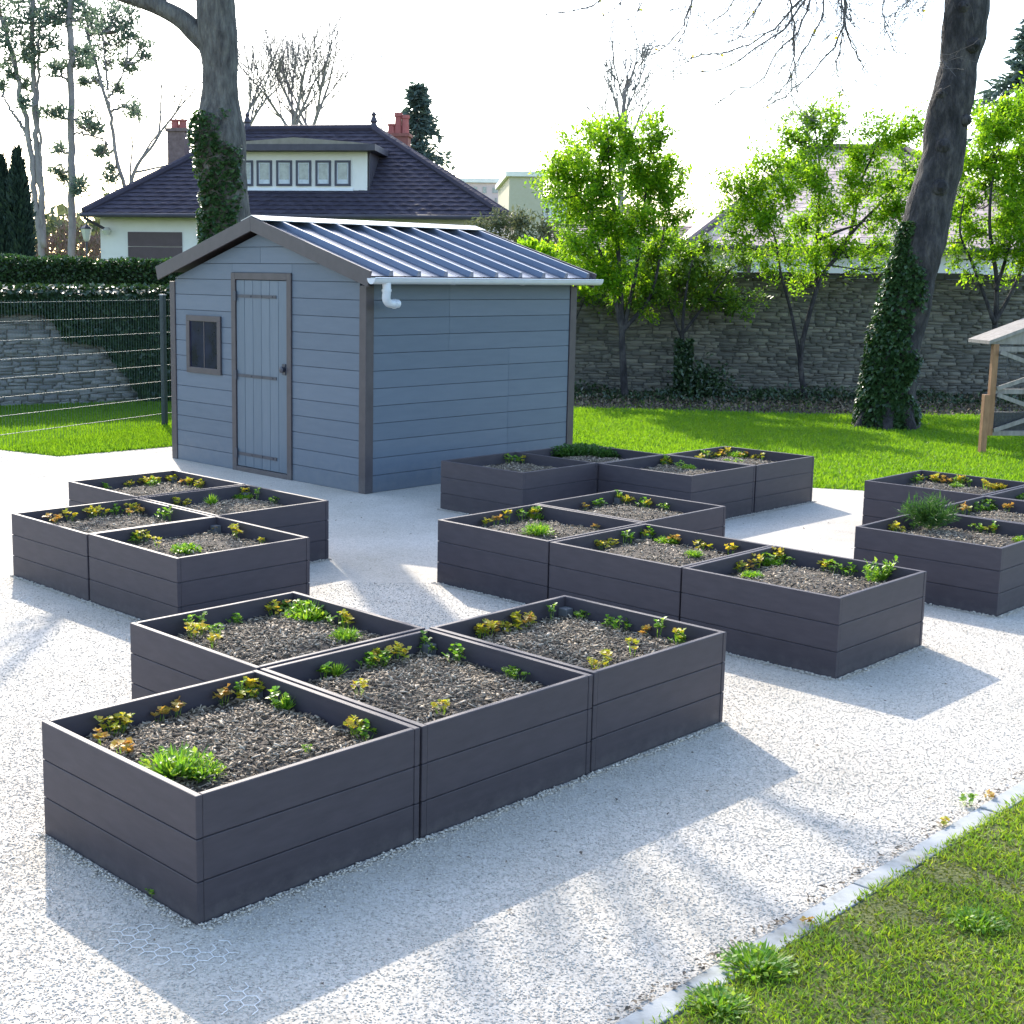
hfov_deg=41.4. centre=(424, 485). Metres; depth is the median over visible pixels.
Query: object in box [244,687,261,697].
green plant
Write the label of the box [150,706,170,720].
orange plant
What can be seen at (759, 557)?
yellowing plant
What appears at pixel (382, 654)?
green plant
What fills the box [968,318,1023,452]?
insect hotel
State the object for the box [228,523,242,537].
yellowing plant
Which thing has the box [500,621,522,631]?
yellowing plant
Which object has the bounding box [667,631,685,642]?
green plant
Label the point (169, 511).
green plant
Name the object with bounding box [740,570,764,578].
green clump
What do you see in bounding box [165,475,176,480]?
yellowing plant
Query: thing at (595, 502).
green plant
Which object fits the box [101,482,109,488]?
green plant
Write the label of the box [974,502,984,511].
green plant
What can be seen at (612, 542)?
yellowing plant
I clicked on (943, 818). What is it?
yellow weed
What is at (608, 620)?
green plant
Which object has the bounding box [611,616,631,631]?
green plant
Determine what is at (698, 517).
raised planter
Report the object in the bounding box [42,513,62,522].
orange plant
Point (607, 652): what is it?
yellowing plant
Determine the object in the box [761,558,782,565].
green clump
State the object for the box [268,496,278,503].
green plant
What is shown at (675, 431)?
lawn grass
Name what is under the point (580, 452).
leafy herb
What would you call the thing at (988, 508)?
green clump
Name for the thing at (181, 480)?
orange plant
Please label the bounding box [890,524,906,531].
yellowing plant
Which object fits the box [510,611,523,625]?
yellowing plant
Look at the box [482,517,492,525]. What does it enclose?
yellowing plant
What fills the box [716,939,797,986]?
green weed
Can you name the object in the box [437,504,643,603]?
raised planter
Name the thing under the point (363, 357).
garden shed
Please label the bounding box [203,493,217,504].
spiky tuft
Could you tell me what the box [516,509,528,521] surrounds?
green plant
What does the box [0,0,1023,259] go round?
sky
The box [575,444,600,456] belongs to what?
leafy herb
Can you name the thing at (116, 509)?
green plant
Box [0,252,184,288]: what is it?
clipped hedge
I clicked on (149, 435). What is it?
verge grass
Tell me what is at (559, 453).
leafy herb
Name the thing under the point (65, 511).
yellowing plant
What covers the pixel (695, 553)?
green clump
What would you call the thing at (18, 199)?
cypress
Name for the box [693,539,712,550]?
yellowing plant
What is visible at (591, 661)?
yellowing plant
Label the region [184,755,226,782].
green clump
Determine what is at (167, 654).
raised planter
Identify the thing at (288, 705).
spiky tuft
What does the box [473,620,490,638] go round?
yellowing plant
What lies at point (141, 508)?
orange plant
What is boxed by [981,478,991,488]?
yellowing plant
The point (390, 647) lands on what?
yellowing plant
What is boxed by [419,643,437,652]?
green plant
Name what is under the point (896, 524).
yellowing plant
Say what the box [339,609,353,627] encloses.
yellowing plant
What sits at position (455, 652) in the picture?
green plant
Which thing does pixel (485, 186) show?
apartment block
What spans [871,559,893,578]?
leafy sprig
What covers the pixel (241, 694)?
yellowing plant
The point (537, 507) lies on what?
green plant
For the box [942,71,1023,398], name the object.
leafy tree
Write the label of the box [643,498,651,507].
yellowing plant
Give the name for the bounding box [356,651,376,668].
green plant
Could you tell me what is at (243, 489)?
yellowing plant
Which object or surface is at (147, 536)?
yellowing plant
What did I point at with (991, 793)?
yellow weed
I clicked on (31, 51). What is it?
pine tree
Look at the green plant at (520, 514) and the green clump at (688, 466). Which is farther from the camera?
the green clump at (688, 466)
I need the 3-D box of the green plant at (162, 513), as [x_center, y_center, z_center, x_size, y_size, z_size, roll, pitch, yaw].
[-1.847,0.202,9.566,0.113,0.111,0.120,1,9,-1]
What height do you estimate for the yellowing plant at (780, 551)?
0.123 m
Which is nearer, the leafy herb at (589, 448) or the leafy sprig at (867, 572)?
the leafy sprig at (867, 572)
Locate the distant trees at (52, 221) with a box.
[33,185,640,265]
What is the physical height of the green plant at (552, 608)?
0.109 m
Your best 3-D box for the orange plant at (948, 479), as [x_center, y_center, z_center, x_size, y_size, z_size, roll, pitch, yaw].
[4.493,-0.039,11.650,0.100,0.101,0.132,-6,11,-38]
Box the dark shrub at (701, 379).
[647,352,743,397]
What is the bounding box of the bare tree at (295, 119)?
[236,0,367,124]
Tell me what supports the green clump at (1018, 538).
in the raised planter at (963, 564)
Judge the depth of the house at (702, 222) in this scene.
31.87 m
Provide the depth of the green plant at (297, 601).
6.93 m
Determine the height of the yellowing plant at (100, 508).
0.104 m
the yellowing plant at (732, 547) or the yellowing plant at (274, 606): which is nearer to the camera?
the yellowing plant at (274, 606)
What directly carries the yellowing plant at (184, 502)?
in the raised planter at (302, 515)
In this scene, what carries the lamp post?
on the ground at (814, 477)
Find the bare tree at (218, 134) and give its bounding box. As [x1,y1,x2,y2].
[117,0,250,243]
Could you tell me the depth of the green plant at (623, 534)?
8.88 m
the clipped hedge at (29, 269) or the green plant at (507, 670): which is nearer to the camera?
the green plant at (507, 670)
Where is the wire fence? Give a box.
[0,294,171,445]
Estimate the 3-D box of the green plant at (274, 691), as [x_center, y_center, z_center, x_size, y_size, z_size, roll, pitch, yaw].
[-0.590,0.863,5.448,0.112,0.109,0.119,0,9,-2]
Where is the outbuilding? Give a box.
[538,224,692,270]
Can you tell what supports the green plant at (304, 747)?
in the raised planter at (276, 809)
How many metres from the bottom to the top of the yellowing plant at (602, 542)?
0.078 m
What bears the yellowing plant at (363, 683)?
in the raised planter at (494, 737)
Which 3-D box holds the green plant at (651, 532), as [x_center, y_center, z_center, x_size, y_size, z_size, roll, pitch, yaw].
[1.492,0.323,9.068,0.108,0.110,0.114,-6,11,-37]
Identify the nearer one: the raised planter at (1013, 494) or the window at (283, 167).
the raised planter at (1013, 494)
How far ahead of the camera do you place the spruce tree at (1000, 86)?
35.78 m
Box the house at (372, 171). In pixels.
[80,49,514,259]
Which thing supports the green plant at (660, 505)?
in the raised planter at (698, 517)
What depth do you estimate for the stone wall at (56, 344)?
20.79 m
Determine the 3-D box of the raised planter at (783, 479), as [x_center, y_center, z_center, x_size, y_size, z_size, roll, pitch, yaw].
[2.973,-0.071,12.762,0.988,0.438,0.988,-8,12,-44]
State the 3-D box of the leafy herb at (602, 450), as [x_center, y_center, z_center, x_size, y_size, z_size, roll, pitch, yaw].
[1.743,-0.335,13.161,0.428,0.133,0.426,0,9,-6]
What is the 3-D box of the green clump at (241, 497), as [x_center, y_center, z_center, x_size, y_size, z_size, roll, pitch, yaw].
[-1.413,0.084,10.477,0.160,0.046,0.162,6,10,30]
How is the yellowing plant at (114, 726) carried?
in the raised planter at (276, 809)
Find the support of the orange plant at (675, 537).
in the raised planter at (641, 573)
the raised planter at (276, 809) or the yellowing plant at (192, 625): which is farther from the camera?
the yellowing plant at (192, 625)
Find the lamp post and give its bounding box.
[80,224,92,258]
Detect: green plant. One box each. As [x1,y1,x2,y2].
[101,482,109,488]
[109,503,123,515]
[127,532,139,541]
[147,477,159,485]
[155,507,167,518]
[166,505,172,521]
[183,614,195,630]
[196,611,207,630]
[205,622,224,633]
[225,612,242,622]
[234,679,245,696]
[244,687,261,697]
[254,487,260,499]
[266,686,289,708]
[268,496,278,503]
[275,600,290,609]
[290,598,307,605]
[301,744,312,751]
[316,661,331,678]
[326,612,345,626]
[349,718,377,741]
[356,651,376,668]
[374,650,392,665]
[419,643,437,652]
[420,630,431,642]
[441,642,465,661]
[501,665,520,676]
[504,453,513,460]
[508,668,529,681]
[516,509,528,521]
[528,506,541,512]
[546,602,556,620]
[573,610,589,618]
[592,499,600,505]
[596,498,607,506]
[601,614,614,625]
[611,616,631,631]
[621,530,629,544]
[625,532,634,543]
[635,497,648,507]
[640,526,655,536]
[654,617,665,637]
[658,503,669,511]
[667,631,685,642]
[674,460,686,467]
[760,552,776,566]
[778,554,794,564]
[824,559,841,573]
[838,562,857,575]
[910,474,921,483]
[952,476,963,483]
[968,523,984,532]
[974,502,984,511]
[981,499,995,504]
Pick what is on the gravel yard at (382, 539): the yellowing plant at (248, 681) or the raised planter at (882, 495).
the raised planter at (882, 495)
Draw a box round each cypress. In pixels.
[0,150,14,264]
[2,143,36,256]
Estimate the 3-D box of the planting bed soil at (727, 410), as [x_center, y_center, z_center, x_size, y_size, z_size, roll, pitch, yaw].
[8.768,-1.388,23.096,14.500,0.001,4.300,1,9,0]
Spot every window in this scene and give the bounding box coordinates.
[186,315,221,374]
[246,160,252,185]
[256,160,271,185]
[276,160,291,185]
[296,160,310,185]
[315,160,330,185]
[334,160,350,185]
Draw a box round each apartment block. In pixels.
[459,178,499,202]
[495,171,546,241]
[543,196,566,222]
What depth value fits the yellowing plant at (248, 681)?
5.58 m
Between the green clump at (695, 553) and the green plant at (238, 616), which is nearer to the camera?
the green plant at (238, 616)
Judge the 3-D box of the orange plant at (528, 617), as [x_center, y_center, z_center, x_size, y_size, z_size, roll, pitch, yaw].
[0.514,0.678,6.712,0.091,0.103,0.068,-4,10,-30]
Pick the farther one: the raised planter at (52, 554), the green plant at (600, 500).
the green plant at (600, 500)
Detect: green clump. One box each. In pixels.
[136,740,223,780]
[169,542,201,553]
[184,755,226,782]
[232,494,248,498]
[236,493,253,499]
[281,600,328,621]
[326,625,362,641]
[520,520,556,535]
[523,512,543,519]
[653,535,679,543]
[680,464,696,469]
[684,549,704,557]
[727,450,748,458]
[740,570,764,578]
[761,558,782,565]
[949,482,965,486]
[979,505,997,510]
[1012,535,1023,541]
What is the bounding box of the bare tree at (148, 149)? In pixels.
[111,17,247,182]
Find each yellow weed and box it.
[940,816,949,825]
[984,789,994,798]
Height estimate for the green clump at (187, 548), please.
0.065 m
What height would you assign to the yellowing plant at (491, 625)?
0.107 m
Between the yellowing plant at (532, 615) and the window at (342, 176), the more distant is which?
the window at (342, 176)
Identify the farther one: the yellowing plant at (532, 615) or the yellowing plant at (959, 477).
the yellowing plant at (959, 477)
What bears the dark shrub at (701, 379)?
on the planting bed soil at (727, 410)
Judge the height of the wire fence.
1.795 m
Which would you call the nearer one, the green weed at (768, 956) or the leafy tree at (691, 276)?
the green weed at (768, 956)
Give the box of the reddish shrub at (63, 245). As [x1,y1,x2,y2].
[34,207,100,264]
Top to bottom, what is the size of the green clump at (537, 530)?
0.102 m
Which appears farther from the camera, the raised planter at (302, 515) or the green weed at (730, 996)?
the raised planter at (302, 515)
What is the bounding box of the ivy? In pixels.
[0,281,170,402]
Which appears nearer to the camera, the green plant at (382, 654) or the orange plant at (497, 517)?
the green plant at (382, 654)
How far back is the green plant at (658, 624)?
6.55 m
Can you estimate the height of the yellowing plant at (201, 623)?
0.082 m
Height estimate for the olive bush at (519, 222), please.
3.546 m
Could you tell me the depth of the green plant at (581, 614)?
6.91 m
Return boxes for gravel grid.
[0,589,262,1023]
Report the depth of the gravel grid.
4.15 m
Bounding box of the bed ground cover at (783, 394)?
[574,379,1023,406]
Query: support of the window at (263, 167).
in the house at (372, 171)
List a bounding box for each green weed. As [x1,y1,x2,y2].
[684,979,751,1022]
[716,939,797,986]
[937,902,1010,936]
[958,792,977,805]
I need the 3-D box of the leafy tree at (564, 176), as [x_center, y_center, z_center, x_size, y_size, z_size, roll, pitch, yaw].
[3.274,-3.954,23.131,3.208,5.018,2.501,1,9,0]
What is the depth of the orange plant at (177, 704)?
5.31 m
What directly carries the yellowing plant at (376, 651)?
in the raised planter at (494, 737)
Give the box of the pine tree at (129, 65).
[73,0,157,188]
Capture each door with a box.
[128,232,181,259]
[233,280,286,473]
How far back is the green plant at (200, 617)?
6.60 m
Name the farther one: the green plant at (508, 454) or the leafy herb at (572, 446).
the leafy herb at (572, 446)
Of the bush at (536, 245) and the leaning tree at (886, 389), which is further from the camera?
the bush at (536, 245)
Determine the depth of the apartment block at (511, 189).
76.42 m
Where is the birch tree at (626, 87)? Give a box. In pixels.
[575,16,677,211]
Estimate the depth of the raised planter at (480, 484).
11.83 m
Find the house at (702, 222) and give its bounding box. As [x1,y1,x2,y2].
[668,144,1023,280]
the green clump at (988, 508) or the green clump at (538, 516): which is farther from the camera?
the green clump at (988, 508)
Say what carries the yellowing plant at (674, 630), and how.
in the raised planter at (655, 691)
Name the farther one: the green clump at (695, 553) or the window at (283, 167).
the window at (283, 167)
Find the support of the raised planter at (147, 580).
on the gravel yard at (382, 539)
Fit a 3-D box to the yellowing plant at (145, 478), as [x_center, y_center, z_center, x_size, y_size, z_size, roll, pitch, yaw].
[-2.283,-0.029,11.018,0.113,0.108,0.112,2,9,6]
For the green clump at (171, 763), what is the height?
0.105 m
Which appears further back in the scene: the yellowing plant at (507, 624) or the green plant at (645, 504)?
the green plant at (645, 504)
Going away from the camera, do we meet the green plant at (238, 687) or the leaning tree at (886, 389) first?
the green plant at (238, 687)
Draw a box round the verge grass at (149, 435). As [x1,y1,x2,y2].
[0,400,171,456]
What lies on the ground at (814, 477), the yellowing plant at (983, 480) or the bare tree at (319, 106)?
the bare tree at (319, 106)
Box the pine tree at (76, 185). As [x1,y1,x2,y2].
[30,0,113,265]
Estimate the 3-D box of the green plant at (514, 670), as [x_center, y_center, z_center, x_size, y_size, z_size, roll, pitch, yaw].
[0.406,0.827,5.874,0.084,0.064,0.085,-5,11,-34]
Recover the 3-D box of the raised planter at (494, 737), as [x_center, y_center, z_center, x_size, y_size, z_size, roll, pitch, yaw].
[0.005,0.996,5.696,0.988,0.438,0.988,-8,12,-43]
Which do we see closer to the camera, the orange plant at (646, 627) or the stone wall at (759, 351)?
the orange plant at (646, 627)
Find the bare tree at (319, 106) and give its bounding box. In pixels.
[244,0,370,124]
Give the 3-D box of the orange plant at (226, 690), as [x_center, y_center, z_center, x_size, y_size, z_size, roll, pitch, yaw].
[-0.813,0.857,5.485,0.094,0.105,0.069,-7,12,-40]
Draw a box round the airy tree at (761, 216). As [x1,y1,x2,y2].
[700,89,928,399]
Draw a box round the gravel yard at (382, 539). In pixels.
[0,447,1023,1023]
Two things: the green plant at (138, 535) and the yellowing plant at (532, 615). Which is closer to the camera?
the yellowing plant at (532, 615)
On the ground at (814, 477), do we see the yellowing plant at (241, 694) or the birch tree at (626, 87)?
the birch tree at (626, 87)
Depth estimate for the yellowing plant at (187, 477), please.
11.02 m
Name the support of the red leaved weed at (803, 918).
on the lawn edging kerb
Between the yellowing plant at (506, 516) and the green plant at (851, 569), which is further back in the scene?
the yellowing plant at (506, 516)
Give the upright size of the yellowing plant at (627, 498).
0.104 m
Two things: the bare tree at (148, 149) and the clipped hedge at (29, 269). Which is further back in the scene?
the bare tree at (148, 149)
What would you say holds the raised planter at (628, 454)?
on the gravel yard at (382, 539)
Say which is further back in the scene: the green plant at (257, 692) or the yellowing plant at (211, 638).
the yellowing plant at (211, 638)
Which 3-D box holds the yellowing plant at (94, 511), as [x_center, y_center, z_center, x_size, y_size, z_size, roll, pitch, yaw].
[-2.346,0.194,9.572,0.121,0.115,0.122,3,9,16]
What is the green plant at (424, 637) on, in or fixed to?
in the raised planter at (494, 737)
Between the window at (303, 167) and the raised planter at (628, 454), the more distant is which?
the window at (303, 167)
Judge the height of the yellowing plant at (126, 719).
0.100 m
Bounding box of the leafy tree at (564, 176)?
[523,103,707,396]
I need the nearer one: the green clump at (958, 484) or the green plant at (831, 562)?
the green plant at (831, 562)
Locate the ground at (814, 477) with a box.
[0,409,1022,983]
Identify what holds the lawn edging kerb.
on the ground at (814, 477)
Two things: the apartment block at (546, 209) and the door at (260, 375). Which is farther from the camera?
the apartment block at (546, 209)
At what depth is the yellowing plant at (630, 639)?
6.19 m
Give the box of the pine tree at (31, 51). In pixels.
[0,0,72,256]
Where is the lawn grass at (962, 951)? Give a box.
[642,792,1023,1023]
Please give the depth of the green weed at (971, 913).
4.41 m
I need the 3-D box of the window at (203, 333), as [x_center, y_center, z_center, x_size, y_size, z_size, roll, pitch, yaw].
[-2.377,-1.521,14.578,0.021,0.622,0.638,-8,12,-43]
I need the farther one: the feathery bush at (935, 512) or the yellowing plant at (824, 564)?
the feathery bush at (935, 512)
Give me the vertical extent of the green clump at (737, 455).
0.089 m
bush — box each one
[464,204,573,257]
[517,234,598,319]
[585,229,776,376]
[891,491,961,529]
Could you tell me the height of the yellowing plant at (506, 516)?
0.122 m
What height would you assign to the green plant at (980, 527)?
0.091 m
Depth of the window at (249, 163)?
35.71 m
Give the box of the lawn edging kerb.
[615,780,1023,1023]
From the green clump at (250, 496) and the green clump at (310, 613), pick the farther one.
the green clump at (250, 496)
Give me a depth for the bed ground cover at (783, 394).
23.23 m
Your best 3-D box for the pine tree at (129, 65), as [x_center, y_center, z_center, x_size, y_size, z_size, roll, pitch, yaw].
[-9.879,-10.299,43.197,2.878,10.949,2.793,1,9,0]
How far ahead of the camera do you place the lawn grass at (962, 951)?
4.18 m
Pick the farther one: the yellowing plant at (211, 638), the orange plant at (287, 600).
the orange plant at (287, 600)
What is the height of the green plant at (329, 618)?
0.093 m
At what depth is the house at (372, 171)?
35.57 m
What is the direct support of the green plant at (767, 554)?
in the raised planter at (803, 611)
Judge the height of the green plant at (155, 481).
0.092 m
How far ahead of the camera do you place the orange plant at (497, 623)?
6.60 m
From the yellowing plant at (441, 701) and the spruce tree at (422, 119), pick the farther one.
the spruce tree at (422, 119)
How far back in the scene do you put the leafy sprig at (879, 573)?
7.85 m
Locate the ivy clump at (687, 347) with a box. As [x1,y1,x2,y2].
[672,337,694,392]
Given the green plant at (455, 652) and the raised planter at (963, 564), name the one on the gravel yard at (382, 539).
the raised planter at (963, 564)
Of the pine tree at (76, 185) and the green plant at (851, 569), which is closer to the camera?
the green plant at (851, 569)
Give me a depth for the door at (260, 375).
13.89 m
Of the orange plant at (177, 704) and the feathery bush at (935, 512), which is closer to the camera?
the orange plant at (177, 704)
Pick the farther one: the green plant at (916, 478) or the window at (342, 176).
the window at (342, 176)
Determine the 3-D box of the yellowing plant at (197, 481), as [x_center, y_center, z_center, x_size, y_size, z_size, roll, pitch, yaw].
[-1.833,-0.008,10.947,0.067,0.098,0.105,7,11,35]
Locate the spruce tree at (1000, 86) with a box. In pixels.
[967,18,1023,199]
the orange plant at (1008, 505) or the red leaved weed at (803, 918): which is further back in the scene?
the orange plant at (1008, 505)
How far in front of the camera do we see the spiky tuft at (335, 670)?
5.88 m
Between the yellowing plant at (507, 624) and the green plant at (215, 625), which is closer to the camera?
the green plant at (215, 625)
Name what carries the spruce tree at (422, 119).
on the ground at (814, 477)
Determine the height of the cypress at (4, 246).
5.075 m
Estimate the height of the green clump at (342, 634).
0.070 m
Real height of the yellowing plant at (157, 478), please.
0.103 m
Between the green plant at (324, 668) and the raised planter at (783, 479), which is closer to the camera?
the green plant at (324, 668)
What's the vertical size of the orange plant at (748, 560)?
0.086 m
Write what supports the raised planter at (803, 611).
on the gravel yard at (382, 539)
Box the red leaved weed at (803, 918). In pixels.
[799,916,814,923]
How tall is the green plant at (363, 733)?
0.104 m
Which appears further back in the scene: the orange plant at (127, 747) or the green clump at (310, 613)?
the green clump at (310, 613)
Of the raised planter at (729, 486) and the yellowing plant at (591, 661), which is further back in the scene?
the raised planter at (729, 486)
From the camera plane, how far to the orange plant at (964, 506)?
10.10 m
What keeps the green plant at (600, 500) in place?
in the raised planter at (698, 517)
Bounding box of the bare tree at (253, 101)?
[187,14,317,124]
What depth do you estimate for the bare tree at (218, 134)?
16.95 m
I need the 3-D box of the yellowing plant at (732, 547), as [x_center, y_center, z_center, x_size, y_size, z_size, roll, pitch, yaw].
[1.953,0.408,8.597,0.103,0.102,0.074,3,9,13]
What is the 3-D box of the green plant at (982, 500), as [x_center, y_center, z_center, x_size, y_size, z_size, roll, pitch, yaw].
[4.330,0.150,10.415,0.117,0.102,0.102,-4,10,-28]
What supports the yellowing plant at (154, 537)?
in the raised planter at (147, 580)
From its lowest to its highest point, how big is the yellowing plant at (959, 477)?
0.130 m
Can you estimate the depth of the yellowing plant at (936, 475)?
11.71 m
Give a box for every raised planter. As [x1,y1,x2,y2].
[11,498,214,600]
[42,670,419,925]
[68,470,245,505]
[88,516,309,619]
[130,591,424,699]
[139,485,328,561]
[260,629,592,837]
[430,595,726,771]
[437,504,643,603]
[440,452,596,513]
[521,446,662,492]
[535,490,725,536]
[548,523,772,620]
[598,454,755,518]
[666,446,813,512]
[680,546,926,678]
[854,514,1023,616]
[862,470,1023,524]
[944,496,1023,523]
[986,486,1023,500]
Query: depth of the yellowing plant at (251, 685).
5.58 m
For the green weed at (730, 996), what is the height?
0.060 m
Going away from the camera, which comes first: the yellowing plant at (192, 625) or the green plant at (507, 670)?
the green plant at (507, 670)
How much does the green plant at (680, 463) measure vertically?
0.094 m
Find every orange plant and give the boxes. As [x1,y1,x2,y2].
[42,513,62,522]
[93,727,109,744]
[110,737,133,755]
[136,505,144,512]
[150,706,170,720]
[164,696,186,717]
[178,478,190,484]
[213,683,233,706]
[280,599,300,609]
[490,514,502,524]
[492,620,500,634]
[519,612,535,628]
[638,624,650,633]
[665,534,680,542]
[743,559,753,569]
[940,475,952,483]
[957,501,969,514]
[1002,502,1013,510]
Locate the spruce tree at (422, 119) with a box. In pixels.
[387,81,460,175]
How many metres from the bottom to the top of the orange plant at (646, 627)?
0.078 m
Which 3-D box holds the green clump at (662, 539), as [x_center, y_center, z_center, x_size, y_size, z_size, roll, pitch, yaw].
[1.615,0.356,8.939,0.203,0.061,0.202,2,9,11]
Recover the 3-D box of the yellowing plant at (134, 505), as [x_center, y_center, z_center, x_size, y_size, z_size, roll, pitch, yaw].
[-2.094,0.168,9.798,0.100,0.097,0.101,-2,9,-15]
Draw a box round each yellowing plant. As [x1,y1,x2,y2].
[62,508,77,519]
[82,505,99,517]
[94,713,130,733]
[96,505,109,517]
[106,712,134,732]
[128,502,139,510]
[132,529,151,543]
[137,476,150,485]
[149,475,161,484]
[151,536,161,547]
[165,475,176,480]
[173,498,191,505]
[184,622,208,639]
[185,476,193,485]
[194,479,201,487]
[196,620,208,632]
[206,633,221,648]
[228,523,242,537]
[234,687,256,698]
[240,487,249,492]
[243,676,264,687]
[243,682,263,692]
[265,599,281,617]
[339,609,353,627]
[343,715,366,735]
[350,678,368,696]
[368,647,381,666]
[385,641,411,659]
[431,699,450,714]
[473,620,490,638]
[476,618,497,635]
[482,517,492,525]
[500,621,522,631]
[503,509,511,522]
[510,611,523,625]
[524,611,536,623]
[586,656,608,669]
[594,540,610,548]
[599,649,612,664]
[600,538,618,547]
[623,495,635,504]
[625,637,638,656]
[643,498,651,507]
[672,628,685,643]
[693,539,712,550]
[724,543,738,553]
[733,560,749,572]
[751,553,763,568]
[772,546,783,558]
[816,558,830,570]
[888,520,899,530]
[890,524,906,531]
[929,472,939,481]
[956,474,966,484]
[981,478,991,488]
[983,525,996,532]
[992,484,1006,489]
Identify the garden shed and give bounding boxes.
[155,215,603,493]
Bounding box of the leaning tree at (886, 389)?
[492,0,989,431]
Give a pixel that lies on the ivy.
(38, 297)
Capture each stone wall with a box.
[0,313,140,405]
[574,271,1023,395]
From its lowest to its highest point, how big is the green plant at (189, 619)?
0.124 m
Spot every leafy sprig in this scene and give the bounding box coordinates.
[862,564,877,580]
[864,555,897,581]
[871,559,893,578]
[871,570,891,581]
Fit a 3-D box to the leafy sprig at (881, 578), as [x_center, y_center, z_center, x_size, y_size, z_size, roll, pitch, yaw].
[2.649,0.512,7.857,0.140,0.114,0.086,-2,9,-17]
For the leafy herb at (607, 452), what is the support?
in the raised planter at (628, 454)
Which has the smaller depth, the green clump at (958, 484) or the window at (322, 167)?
the green clump at (958, 484)
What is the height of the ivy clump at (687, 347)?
1.051 m
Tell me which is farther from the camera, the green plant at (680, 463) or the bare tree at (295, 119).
the bare tree at (295, 119)
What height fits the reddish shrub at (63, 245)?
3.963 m
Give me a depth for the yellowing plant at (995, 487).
11.31 m
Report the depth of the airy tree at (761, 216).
22.86 m
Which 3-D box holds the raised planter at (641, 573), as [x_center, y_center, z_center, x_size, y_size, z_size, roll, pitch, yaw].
[1.482,0.578,8.481,0.988,0.438,0.988,-8,12,-44]
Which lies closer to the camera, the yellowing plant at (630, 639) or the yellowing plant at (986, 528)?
the yellowing plant at (630, 639)
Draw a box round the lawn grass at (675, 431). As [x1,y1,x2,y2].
[573,398,1023,490]
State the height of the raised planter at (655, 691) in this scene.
0.438 m
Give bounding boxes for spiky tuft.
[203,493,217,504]
[276,694,295,709]
[329,662,349,676]
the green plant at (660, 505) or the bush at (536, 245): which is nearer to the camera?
the green plant at (660, 505)
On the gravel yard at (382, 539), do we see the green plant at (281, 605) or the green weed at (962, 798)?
the green weed at (962, 798)
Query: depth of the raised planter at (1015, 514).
10.25 m
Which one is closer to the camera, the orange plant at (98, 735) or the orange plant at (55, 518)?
the orange plant at (98, 735)
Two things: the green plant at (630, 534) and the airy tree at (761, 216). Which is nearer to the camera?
the green plant at (630, 534)
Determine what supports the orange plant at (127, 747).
in the raised planter at (276, 809)
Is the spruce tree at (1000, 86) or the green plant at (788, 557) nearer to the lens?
the green plant at (788, 557)
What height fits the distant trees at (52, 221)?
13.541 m
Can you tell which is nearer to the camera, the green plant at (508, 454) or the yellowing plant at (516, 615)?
the yellowing plant at (516, 615)
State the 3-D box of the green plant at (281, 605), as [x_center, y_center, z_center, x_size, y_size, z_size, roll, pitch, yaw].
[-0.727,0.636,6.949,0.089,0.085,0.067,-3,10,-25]
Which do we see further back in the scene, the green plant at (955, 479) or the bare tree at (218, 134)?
the bare tree at (218, 134)
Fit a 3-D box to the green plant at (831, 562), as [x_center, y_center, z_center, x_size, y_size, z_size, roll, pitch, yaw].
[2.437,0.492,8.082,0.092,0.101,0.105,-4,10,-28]
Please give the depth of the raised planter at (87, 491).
10.71 m
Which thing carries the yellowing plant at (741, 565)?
in the raised planter at (803, 611)
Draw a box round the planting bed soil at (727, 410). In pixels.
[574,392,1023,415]
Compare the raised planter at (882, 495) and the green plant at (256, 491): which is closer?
the green plant at (256, 491)
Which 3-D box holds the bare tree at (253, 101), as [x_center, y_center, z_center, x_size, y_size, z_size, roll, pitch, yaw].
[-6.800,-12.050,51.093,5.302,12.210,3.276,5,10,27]
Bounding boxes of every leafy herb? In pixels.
[549,443,581,457]
[554,443,581,455]
[563,442,591,456]
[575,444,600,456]
[590,445,621,457]
[592,446,619,458]
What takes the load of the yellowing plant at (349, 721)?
in the raised planter at (276, 809)

